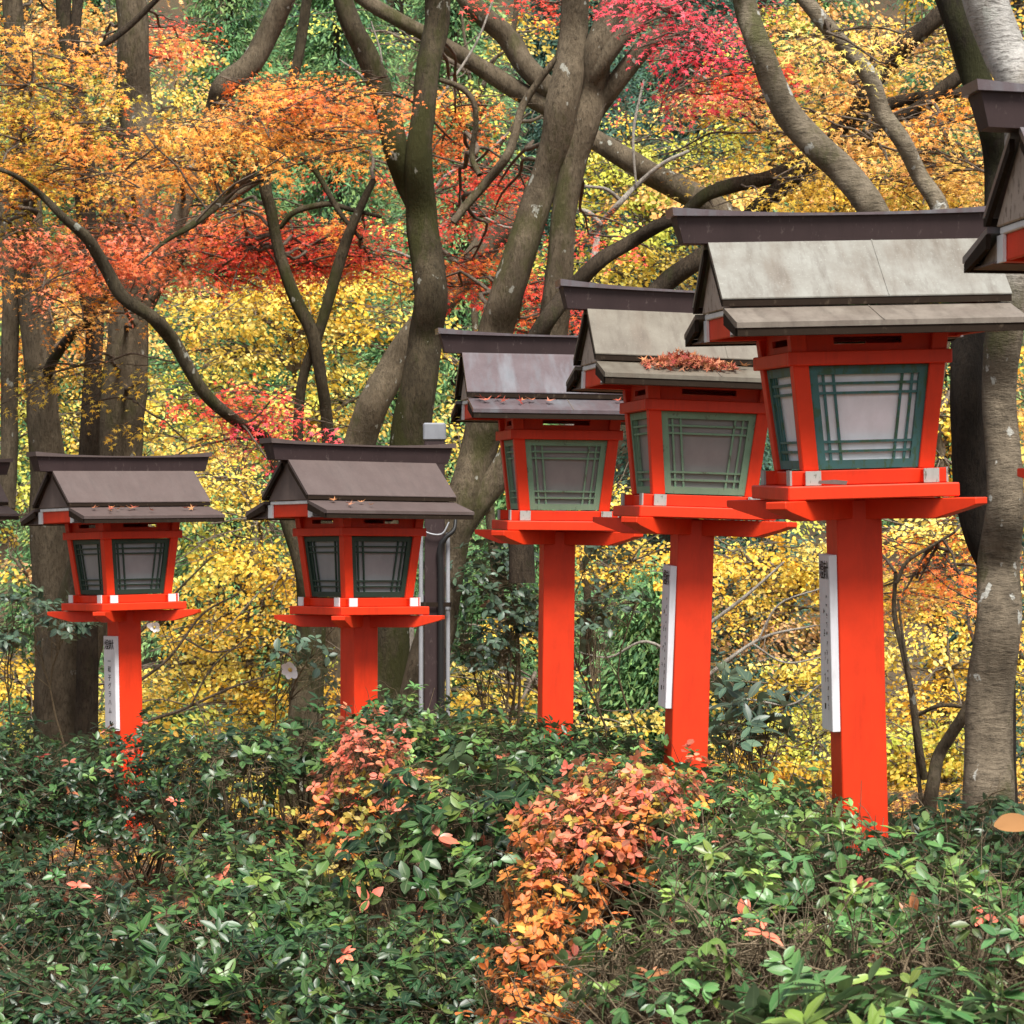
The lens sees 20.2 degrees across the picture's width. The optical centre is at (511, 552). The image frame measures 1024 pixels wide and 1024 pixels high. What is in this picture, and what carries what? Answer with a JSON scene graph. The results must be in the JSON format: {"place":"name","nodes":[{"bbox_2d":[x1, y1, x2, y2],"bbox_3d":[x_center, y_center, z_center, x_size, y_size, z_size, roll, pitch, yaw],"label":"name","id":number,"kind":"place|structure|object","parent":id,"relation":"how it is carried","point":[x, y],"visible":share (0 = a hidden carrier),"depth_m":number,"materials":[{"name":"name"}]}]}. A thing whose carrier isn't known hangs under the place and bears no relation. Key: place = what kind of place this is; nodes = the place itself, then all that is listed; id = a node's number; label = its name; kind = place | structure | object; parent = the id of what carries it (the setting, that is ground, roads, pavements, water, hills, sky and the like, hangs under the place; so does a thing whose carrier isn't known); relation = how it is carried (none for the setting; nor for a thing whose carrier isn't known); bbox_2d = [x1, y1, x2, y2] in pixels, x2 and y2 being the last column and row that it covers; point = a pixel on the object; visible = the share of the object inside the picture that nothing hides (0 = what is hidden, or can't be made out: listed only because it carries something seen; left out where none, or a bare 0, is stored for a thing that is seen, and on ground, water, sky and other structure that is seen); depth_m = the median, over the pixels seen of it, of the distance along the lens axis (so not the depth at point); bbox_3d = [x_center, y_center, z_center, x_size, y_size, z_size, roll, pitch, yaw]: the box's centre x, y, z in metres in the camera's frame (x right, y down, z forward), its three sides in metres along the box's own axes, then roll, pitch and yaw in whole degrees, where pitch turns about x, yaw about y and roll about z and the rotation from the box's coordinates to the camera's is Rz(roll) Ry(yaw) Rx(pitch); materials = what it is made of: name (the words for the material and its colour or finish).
{"place":"outdoors","nodes":[
{"label":"outdoors","id":0,"kind":"place"},
{"bbox_2d":[0,0,1023,1023],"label":"ground","id":1,"kind":"structure","parent":0,"point":[894,12],"depth_m":52.45,"materials":[{"name":"plant"}]},
{"bbox_2d":[0,458,19,519],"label":"wooden lantern","id":2,"kind":"object","parent":1,"relation":"on","point":[7,513],"visible":1,"depth_m":21.11,"materials":[{"name":"paint"}]},
{"bbox_2d":[0,7,77,566],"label":"cedar tree","id":3,"kind":"object","parent":1,"relation":"on","point":[19,476],"visible":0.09,"depth_m":51.72,"materials":[{"name":"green plant"}]},
{"bbox_2d":[0,582,101,766],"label":"camellia bush","id":4,"kind":"object","parent":1,"relation":"on","point":[6,639],"visible":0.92,"depth_m":19.80,"materials":[{"name":"green plant"}]},
{"bbox_2d":[0,870,114,911],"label":"log rail","id":5,"kind":"object","parent":1,"relation":"on","point":[29,880],"visible":0.03,"depth_m":13.33,"materials":[{"name":"wood"}]},
{"bbox_2d":[0,478,147,760],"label":"cedar tree","id":6,"kind":"object","parent":1,"relation":"on","point":[19,708],"visible":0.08,"depth_m":35.72,"materials":[{"name":"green plant"}]},
{"bbox_2d":[0,0,180,740],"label":"maple tree","id":7,"kind":"object","parent":1,"relation":"on","point":[49,553],"visible":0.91,"depth_m":22.98,"materials":[{"name":"orange plant"}]},
{"bbox_2d":[0,0,219,484],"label":"cedar tree","id":8,"kind":"object","parent":1,"relation":"on","point":[97,2],"visible":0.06,"depth_m":53.61,"materials":[{"name":"green plant"}]},
{"bbox_2d":[0,0,231,790],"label":"maple tree","id":9,"kind":"object","parent":1,"relation":"on","point":[87,687],"visible":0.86,"depth_m":21.49,"materials":[{"name":"orange plant"}]},
{"bbox_2d":[20,451,224,828],"bbox_3d":[-2.512,0.602,18.584,1.270,2.510,0.940,-1,0,-35],"label":"wooden lantern","id":10,"kind":"object","parent":1,"relation":"on","point":[122,559],"visible":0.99,"depth_m":18.46,"materials":[{"name":"paint"}]},
{"bbox_2d":[72,539,103,594],"bbox_3d":[-2.707,0.090,18.455,0.056,0.353,0.423,-1,0,-35],"label":"window","id":11,"kind":"structure","parent":10,"relation":"in","point":[87,553],"depth_m":18.48,"materials":[{"name":"green paint"}]},
{"bbox_2d":[111,538,169,593],"bbox_3d":[-2.395,0.083,18.396,0.423,0.353,0.056,-1,0,-35],"label":"window","id":12,"kind":"structure","parent":10,"relation":"in","point":[139,565],"depth_m":18.40,"materials":[{"name":"green paint"}]},
{"bbox_2d":[0,832,251,1023],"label":"azalea shrub","id":13,"kind":"object","parent":1,"relation":"on","point":[66,946],"visible":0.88,"depth_m":10.65,"materials":[{"name":"green plant"}]},
{"bbox_2d":[0,706,256,889],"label":"azalea shrub","id":14,"kind":"object","parent":1,"relation":"on","point":[45,805],"visible":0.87,"depth_m":14.38,"materials":[{"name":"green plant"}]},
{"bbox_2d":[0,267,264,782],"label":"golden tree","id":15,"kind":"object","parent":1,"relation":"on","point":[23,689],"visible":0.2,"depth_m":28.59,"materials":[{"name":"yellow plant"}]},
{"bbox_2d":[0,0,272,635],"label":"golden tree","id":16,"kind":"object","parent":1,"relation":"on","point":[176,101],"visible":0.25,"depth_m":30.90,"materials":[{"name":"yellow plant"}]},
{"bbox_2d":[1,0,295,800],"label":"maple tree","id":17,"kind":"object","parent":1,"relation":"on","point":[124,391],"visible":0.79,"depth_m":22.23,"materials":[{"name":"orange plant"}]},
{"bbox_2d":[0,168,369,813],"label":"maple tree","id":18,"kind":"object","parent":1,"relation":"on","point":[161,326],"visible":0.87,"depth_m":20.00,"materials":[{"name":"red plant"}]},
{"bbox_2d":[142,663,227,791],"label":"shrub","id":19,"kind":"object","parent":1,"relation":"on","point":[185,715],"visible":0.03,"depth_m":30.83,"materials":[{"name":"green plant"}]},
{"bbox_2d":[141,556,275,721],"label":"bare sapling","id":20,"kind":"object","parent":1,"relation":"on","point":[192,704],"visible":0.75,"depth_m":21.20,"materials":[{"name":"brown plant"}]},
{"bbox_2d":[72,854,363,1023],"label":"azalea shrub","id":21,"kind":"object","parent":1,"relation":"on","point":[198,979],"visible":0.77,"depth_m":10.14,"materials":[{"name":"green plant"}]},
{"bbox_2d":[98,396,339,809],"bbox_3d":[-2.315,1.203,26.385,3.053,5.398,3.522,0,0,-40],"label":"golden tree","id":22,"kind":"object","parent":1,"relation":"on","point":[254,694],"visible":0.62,"depth_m":26.33,"materials":[{"name":"yellow plant"}]},
{"bbox_2d":[100,0,343,689],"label":"cedar tree","id":23,"kind":"object","parent":1,"relation":"on","point":[231,28],"visible":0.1,"depth_m":47.67,"materials":[{"name":"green plant"}]},
{"bbox_2d":[152,593,339,831],"bbox_3d":[-1.736,1.024,18.439,1.815,1.784,0.645,0,0,42],"label":"camellia bush","id":24,"kind":"object","parent":1,"relation":"on","point":[304,654],"visible":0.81,"depth_m":18.10,"materials":[{"name":"green plant"}]},
{"bbox_2d":[147,622,159,631],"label":"camellia flower","id":25,"kind":"object","parent":24,"relation":"attached to","point":[153,627],"visible":1,"depth_m":18.39,"materials":[{"name":"white plant"}]},
{"bbox_2d":[281,662,297,678],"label":"camellia flower","id":26,"kind":"object","parent":24,"relation":"attached to","point":[289,670],"visible":1,"depth_m":17.59,"materials":[{"name":"white plant"}]},
{"bbox_2d":[204,550,296,807],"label":"cedar tree","id":27,"kind":"object","parent":1,"relation":"on","point":[277,661],"depth_m":33.80,"materials":[{"name":"green plant"}]},
{"bbox_2d":[139,691,366,892],"bbox_3d":[-1.264,1.198,14.110,1.186,1.023,1.772,0,0,0],"label":"camellia shrub","id":28,"kind":"object","parent":1,"relation":"on","point":[282,759],"visible":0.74,"depth_m":14.04,"materials":[{"name":"green plant"}]},
{"bbox_2d":[148,820,377,974],"bbox_3d":[-0.943,1.389,11.311,0.775,0.588,1.647,0,0,-22],"label":"azalea shrub","id":29,"kind":"object","parent":1,"relation":"on","point":[284,873],"visible":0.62,"depth_m":11.08,"materials":[{"name":"green plant"}]},
{"bbox_2d":[73,221,459,523],"bbox_3d":[-2.427,0.518,29.926,4.234,7.900,2.568,0,0,0],"label":"golden tree","id":30,"kind":"object","parent":1,"relation":"on","point":[342,321],"visible":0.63,"depth_m":29.81,"materials":[{"name":"yellow plant"}]},
{"bbox_2d":[7,687,528,816],"bbox_3d":[-2.311,2.020,23.077,5.890,1.898,2.487,0,0,0],"label":"shrub","id":31,"kind":"object","parent":1,"relation":"on","point":[158,711],"visible":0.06,"depth_m":23.57,"materials":[{"name":"green plant"}]},
{"bbox_2d":[162,0,414,305],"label":"cedar tree","id":32,"kind":"object","parent":1,"relation":"on","point":[260,10],"visible":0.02,"depth_m":59.81,"materials":[{"name":"green plant"}]},
{"bbox_2d":[108,0,482,809],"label":"maple tree","id":33,"kind":"object","parent":1,"relation":"on","point":[290,248],"visible":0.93,"depth_m":21.55,"materials":[{"name":"orange plant"}]},
{"bbox_2d":[208,0,450,489],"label":"cedar tree","id":34,"kind":"object","parent":1,"relation":"on","point":[335,52],"visible":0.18,"depth_m":53.55,"materials":[{"name":"green plant"}]},
{"bbox_2d":[246,438,473,826],"bbox_3d":[-0.900,0.526,16.870,1.270,2.371,0.940,0,0,-34],"label":"wooden lantern","id":35,"kind":"object","parent":1,"relation":"on","point":[359,560],"visible":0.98,"depth_m":16.74,"materials":[{"name":"paint"}]},
{"bbox_2d":[304,536,340,596],"bbox_3d":[-1.085,0.080,16.746,0.056,0.353,0.423,0,0,-34],"label":"window","id":36,"kind":"structure","parent":35,"relation":"in","point":[322,552],"depth_m":16.77,"materials":[{"name":"green paint"}]},
{"bbox_2d":[352,536,412,596],"bbox_3d":[-0.772,0.081,16.686,0.423,0.353,0.056,0,0,-34],"label":"window","id":37,"kind":"structure","parent":35,"relation":"in","point":[380,563],"depth_m":16.70,"materials":[{"name":"green paint"}]},
{"bbox_2d":[280,702,449,940],"bbox_3d":[-0.616,1.164,12.312,0.678,1.057,1.384,0,0,21],"label":"azalea shrub","id":38,"kind":"object","parent":1,"relation":"on","point":[344,809],"visible":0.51,"depth_m":12.18,"materials":[{"name":"orange plant"}]},
{"bbox_2d":[220,891,520,1023],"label":"azalea shrub","id":39,"kind":"object","parent":1,"relation":"on","point":[415,989],"visible":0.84,"depth_m":9.41,"materials":[{"name":"green plant"}]},
{"bbox_2d":[278,293,478,717],"bbox_3d":[-1.595,0.766,38.008,3.955,8.545,3.764,0,0,0],"label":"cedar tree","id":40,"kind":"object","parent":1,"relation":"on","point":[371,352],"visible":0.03,"depth_m":37.84,"materials":[{"name":"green plant"}]},
{"bbox_2d":[239,0,541,52],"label":"cedar tree","id":41,"kind":"object","parent":1,"relation":"on","point":[401,8],"visible":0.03,"depth_m":66.75,"materials":[{"name":"green plant"}]},
{"bbox_2d":[328,0,511,651],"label":"bare sapling","id":42,"kind":"object","parent":1,"relation":"on","point":[411,629],"visible":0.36,"depth_m":24.36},
{"bbox_2d":[323,191,523,793],"bbox_3d":[-0.665,-0.029,26.415,2.386,7.310,0.419,0,0,0],"label":"leaning tree","id":43,"kind":"object","parent":1,"relation":"on","point":[378,394],"visible":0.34,"depth_m":26.30,"materials":[{"name":"brown wood"}]},
{"bbox_2d":[288,1,559,730],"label":"golden tree","id":44,"kind":"object","parent":1,"relation":"on","point":[489,516],"visible":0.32,"depth_m":30.12,"materials":[{"name":"yellow plant"}]},
{"bbox_2d":[333,0,536,731],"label":"maple tree","id":45,"kind":"object","parent":1,"relation":"on","point":[409,163],"visible":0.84,"depth_m":21.11,"materials":[{"name":"brown plant"}]},
{"bbox_2d":[418,423,456,791],"bbox_3d":[-0.529,0.426,19.390,0.316,2.607,0.213,0,0,0],"label":"utility post","id":46,"kind":"object","parent":1,"relation":"on","point":[435,539],"visible":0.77,"depth_m":19.33,"materials":[{"name":"grey metal"}]},
{"bbox_2d":[311,740,595,968],"bbox_3d":[-0.174,1.185,10.758,1.166,0.917,1.691,0,0,0],"label":"evergreen shrub","id":47,"kind":"object","parent":1,"relation":"on","point":[472,867],"visible":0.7,"depth_m":10.66,"materials":[{"name":"green plant"}]},
{"bbox_2d":[342,0,583,688],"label":"cedar tree","id":48,"kind":"object","parent":1,"relation":"on","point":[463,316],"visible":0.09,"depth_m":45.73,"materials":[{"name":"green plant"}]},
{"bbox_2d":[243,461,721,753],"bbox_3d":[0.294,1.213,25.298,4.622,4.719,2.936,0,0,-31],"label":"golden tree","id":49,"kind":"object","parent":1,"relation":"on","point":[464,695],"visible":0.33,"depth_m":25.49,"materials":[{"name":"yellow plant"}]},
{"bbox_2d":[445,557,537,765],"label":"cedar tree","id":50,"kind":"object","parent":1,"relation":"on","point":[474,617],"visible":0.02,"depth_m":31.79,"materials":[{"name":"green plant"}]},
{"bbox_2d":[445,529,538,739],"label":"camellia bush","id":51,"kind":"object","parent":1,"relation":"on","point":[507,640],"visible":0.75,"depth_m":19.95,"materials":[{"name":"green plant"}]},
{"bbox_2d":[304,680,686,913],"bbox_3d":[0.021,1.150,13.369,1.306,1.080,2.617,0,0,-45],"label":"azalea shrub","id":52,"kind":"object","parent":1,"relation":"on","point":[551,750],"visible":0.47,"depth_m":13.29,"materials":[{"name":"green plant"}]},
{"bbox_2d":[348,0,671,766],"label":"maple tree","id":53,"kind":"object","parent":1,"relation":"on","point":[585,86],"visible":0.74,"depth_m":19.95,"materials":[{"name":"brown plant"}]},
{"bbox_2d":[435,328,642,763],"bbox_3d":[0.229,0.281,14.719,1.270,2.840,0.941,0,1,-8],"label":"wooden lantern","id":54,"kind":"object","parent":1,"relation":"on","point":[552,474],"visible":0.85,"depth_m":14.50,"materials":[{"name":"paint"}]},
{"bbox_2d":[504,440,517,508],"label":"window","id":55,"kind":"structure","parent":54,"relation":"in","point":[508,445],"depth_m":14.78,"materials":[{"name":"green paint"}]},
{"bbox_2d":[525,439,606,509],"bbox_3d":[0.267,-0.394,14.483,0.423,0.353,0.056,0,1,-8],"label":"window","id":56,"kind":"structure","parent":54,"relation":"in","point":[562,474],"depth_m":14.48,"materials":[{"name":"green paint"}]},
{"bbox_2d":[465,424,615,736],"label":"cedar tree","id":57,"kind":"object","parent":1,"relation":"on","point":[501,503],"visible":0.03,"depth_m":36.69,"materials":[{"name":"green plant"}]},
{"bbox_2d":[443,0,684,375],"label":"cedar tree","id":58,"kind":"object","parent":1,"relation":"on","point":[540,58],"visible":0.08,"depth_m":55.48,"materials":[{"name":"green plant"}]},
{"bbox_2d":[444,739,741,1023],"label":"azalea shrub","id":59,"kind":"object","parent":1,"relation":"on","point":[603,836],"visible":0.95,"depth_m":9.03,"materials":[{"name":"orange plant"}]},
{"bbox_2d":[354,0,852,468],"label":"leaning tree","id":60,"kind":"object","parent":1,"relation":"on","point":[508,39],"visible":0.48,"depth_m":25.91,"materials":[{"name":"brown wood"}]},
{"bbox_2d":[574,541,660,754],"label":"camellia bush","id":61,"kind":"object","parent":1,"relation":"on","point":[585,628],"visible":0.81,"depth_m":18.80,"materials":[{"name":"green plant"}]},
{"bbox_2d":[493,0,767,280],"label":"cedar tree","id":62,"kind":"object","parent":1,"relation":"on","point":[639,35],"visible":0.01,"depth_m":59.85,"materials":[{"name":"green plant"}]},
{"bbox_2d":[502,102,765,649],"bbox_3d":[1.256,-0.231,28.679,2.331,8.751,3.137,0,0,-39],"label":"golden tree","id":63,"kind":"object","parent":1,"relation":"on","point":[626,278],"visible":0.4,"depth_m":28.65,"materials":[{"name":"yellow plant"}]},
{"bbox_2d":[565,68,710,510],"bbox_3d":[0.950,-0.718,23.177,1.329,6.412,0.307,0,0,0],"label":"bare sapling","id":64,"kind":"object","parent":1,"relation":"on","point":[624,198],"visible":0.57,"depth_m":23.19,"materials":[{"name":"wood"}]},
{"bbox_2d":[459,0,820,162],"bbox_3d":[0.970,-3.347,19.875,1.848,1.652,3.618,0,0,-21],"label":"maple tree","id":65,"kind":"object","parent":1,"relation":"on","point":[733,75],"visible":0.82,"depth_m":18.81,"materials":[{"name":"red plant"}]},
{"bbox_2d":[573,549,742,779],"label":"cedar tree","id":66,"kind":"object","parent":1,"relation":"on","point":[639,676],"visible":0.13,"depth_m":25.75,"materials":[{"name":"green plant"}]},
{"bbox_2d":[555,279,805,919],"bbox_3d":[0.783,0.251,12.613,1.270,2.848,0.941,2,1,-9],"label":"wooden lantern","id":67,"kind":"object","parent":1,"relation":"on","point":[696,439],"visible":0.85,"depth_m":12.41,"materials":[{"name":"paint"}]},
{"bbox_2d":[630,411,649,492],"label":"window","id":68,"kind":"structure","parent":67,"relation":"in","point":[638,421],"depth_m":12.66,"materials":[{"name":"green paint"}]},
{"bbox_2d":[640,347,740,371],"bbox_3d":[0.760,-0.826,12.248,0.438,0.127,0.196,0,0,-12],"label":"leaf heap","id":69,"kind":"object","parent":67,"relation":"on","point":[685,359],"visible":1,"depth_m":12.22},
{"bbox_2d":[661,411,756,495],"bbox_3d":[0.839,-0.430,12.383,0.423,0.353,0.056,2,1,-9],"label":"window","id":70,"kind":"structure","parent":67,"relation":"in","point":[705,453],"depth_m":12.39,"materials":[{"name":"green paint"}]},
{"bbox_2d":[563,0,825,616],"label":"maple tree","id":71,"kind":"object","parent":1,"relation":"on","point":[720,6],"visible":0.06,"depth_m":49.63,"materials":[{"name":"green plant"}]},
{"bbox_2d":[578,561,820,710],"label":"bare sapling","id":72,"kind":"object","parent":1,"relation":"on","point":[724,612],"visible":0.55,"depth_m":22.79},
{"bbox_2d":[593,745,876,957],"bbox_3d":[0.713,1.147,10.174,0.872,0.898,1.738,0,0,-30],"label":"azalea shrub","id":73,"kind":"object","parent":1,"relation":"on","point":[760,797],"visible":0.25,"depth_m":9.89,"materials":[{"name":"green plant"}]},
{"bbox_2d":[708,651,808,794],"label":"evergreen sprig","id":74,"kind":"object","parent":1,"relation":"on","point":[757,719],"visible":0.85,"depth_m":14.69,"materials":[{"name":"green plant"}]},
{"bbox_2d":[503,819,1023,1023],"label":"azalea shrub","id":75,"kind":"object","parent":1,"relation":"on","point":[682,990],"visible":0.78,"depth_m":7.34,"materials":[{"name":"green plant"}]},
{"bbox_2d":[509,1,1023,582],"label":"maple tree","id":76,"kind":"object","parent":1,"relation":"on","point":[791,175],"visible":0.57,"depth_m":18.66,"materials":[{"name":"yellow plant"}]},
{"bbox_2d":[708,468,830,784],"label":"cedar tree","id":77,"kind":"object","parent":1,"relation":"on","point":[729,542],"visible":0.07,"depth_m":35.71,"materials":[{"name":"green plant"}]},
{"bbox_2d":[625,0,915,70],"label":"cedar tree","id":78,"kind":"object","parent":1,"relation":"on","point":[763,2],"visible":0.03,"depth_m":66.80,"materials":[{"name":"green plant"}]},
{"bbox_2d":[648,519,956,793],"bbox_3d":[2.499,1.380,24.893,2.815,3.560,3.106,0,0,0],"label":"golden tree","id":79,"kind":"object","parent":1,"relation":"on","point":[801,576],"visible":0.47,"depth_m":24.94,"materials":[{"name":"yellow plant"}]},
{"bbox_2d":[596,771,1023,1015],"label":"azalea shrub","id":80,"kind":"object","parent":1,"relation":"on","point":[818,871],"visible":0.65,"depth_m":8.15,"materials":[{"name":"green plant"}]},
{"bbox_2d":[994,813,1023,831],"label":"fallen leaf","id":81,"kind":"object","parent":80,"relation":"on","point":[1011,822],"visible":1,"depth_m":8.00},
{"bbox_2d":[731,0,892,469],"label":"cedar tree","id":82,"kind":"object","parent":1,"relation":"on","point":[825,5],"visible":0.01,"depth_m":53.67,"materials":[{"name":"green plant"}]},
{"bbox_2d":[604,0,1023,792],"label":"golden tree","id":83,"kind":"object","parent":1,"relation":"on","point":[802,24],"visible":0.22,"depth_m":26.83,"materials":[{"name":"yellow plant"}]},
{"bbox_2d":[733,0,948,303],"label":"maple tree","id":84,"kind":"object","parent":1,"relation":"on","point":[820,149],"visible":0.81,"depth_m":16.32,"materials":[{"name":"brown plant"}]},
{"bbox_2d":[665,206,1023,981],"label":"wooden lantern","id":85,"kind":"object","parent":1,"relation":"on","point":[847,382],"visible":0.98,"depth_m":9.89,"materials":[{"name":"paint"}]},
{"bbox_2d":[767,368,799,469],"bbox_3d":[0.969,-0.469,10.046,0.056,0.353,0.423,-2,2,-7],"label":"window","id":86,"kind":"structure","parent":85,"relation":"in","point":[779,380],"depth_m":10.13,"materials":[{"name":"blue paint"}]},
{"bbox_2d":[809,364,928,468],"bbox_3d":[1.221,-0.469,9.851,0.423,0.353,0.056,-2,2,-7],"label":"window","id":87,"kind":"structure","parent":85,"relation":"in","point":[866,416],"depth_m":9.85,"materials":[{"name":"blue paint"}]},
{"bbox_2d":[692,955,1023,1023],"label":"rhododendron","id":88,"kind":"object","parent":1,"relation":"on","point":[758,1006],"visible":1,"depth_m":6.17,"materials":[{"name":"green plant"}]},
{"bbox_2d":[780,341,1023,791],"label":"golden tree","id":89,"kind":"object","parent":1,"relation":"on","point":[941,718],"visible":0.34,"depth_m":24.40,"materials":[{"name":"yellow plant"}]},
{"bbox_2d":[799,517,1023,835],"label":"sapling","id":90,"kind":"object","parent":1,"relation":"on","point":[932,777],"visible":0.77,"depth_m":15.24,"materials":[{"name":"plant"}]},
{"bbox_2d":[869,0,1023,539],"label":"cedar tree","id":91,"kind":"object","parent":1,"relation":"on","point":[947,376],"visible":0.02,"depth_m":51.78,"materials":[{"name":"yellow plant"}]},
{"bbox_2d":[883,0,1023,203],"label":"cedar tree","id":92,"kind":"object","parent":1,"relation":"on","point":[1017,7],"visible":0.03,"depth_m":59.86,"materials":[{"name":"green plant"}]},
{"bbox_2d":[887,773,1023,871],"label":"evergreen bush","id":93,"kind":"object","parent":1,"relation":"on","point":[1003,803],"visible":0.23,"depth_m":11.12,"materials":[{"name":"green plant"}]},
{"bbox_2d":[887,466,1023,788],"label":"cedar tree","id":94,"kind":"object","parent":1,"relation":"on","point":[953,637],"visible":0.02,"depth_m":37.77,"materials":[{"name":"yellow plant"}]},
{"bbox_2d":[935,0,1018,840],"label":"dark tree","id":95,"kind":"object","parent":1,"relation":"on","point":[969,473],"visible":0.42,"depth_m":14.43,"materials":[{"name":"black plant"}]},
{"bbox_2d":[961,79,1023,477],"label":"wooden lantern","id":96,"kind":"object","parent":1,"relation":"on","point":[997,246],"visible":1,"depth_m":7.82,"materials":[{"name":"paint"}]},
{"bbox_2d":[962,0,1023,850],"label":"mottled tree","id":97,"kind":"object","parent":1,"relation":"on","point":[993,662],"visible":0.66,"depth_m":13.93,"materials":[{"name":"white plant"}]},
{"bbox_2d":[0,779,1023,1023],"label":"fallen leaves","id":98,"kind":"object","parent":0,"point":[892,807],"visible":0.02,"depth_m":17.10,"materials":[{"name":"orange plant"}]},
{"bbox_2d":[818,480,847,484],"bbox_3d":[1.093,-0.242,9.794,0.105,0.017,0.024,0,0,0],"label":"bark flake","id":99,"kind":"object","parent":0,"point":[839,482],"visible":1,"depth_m":9.78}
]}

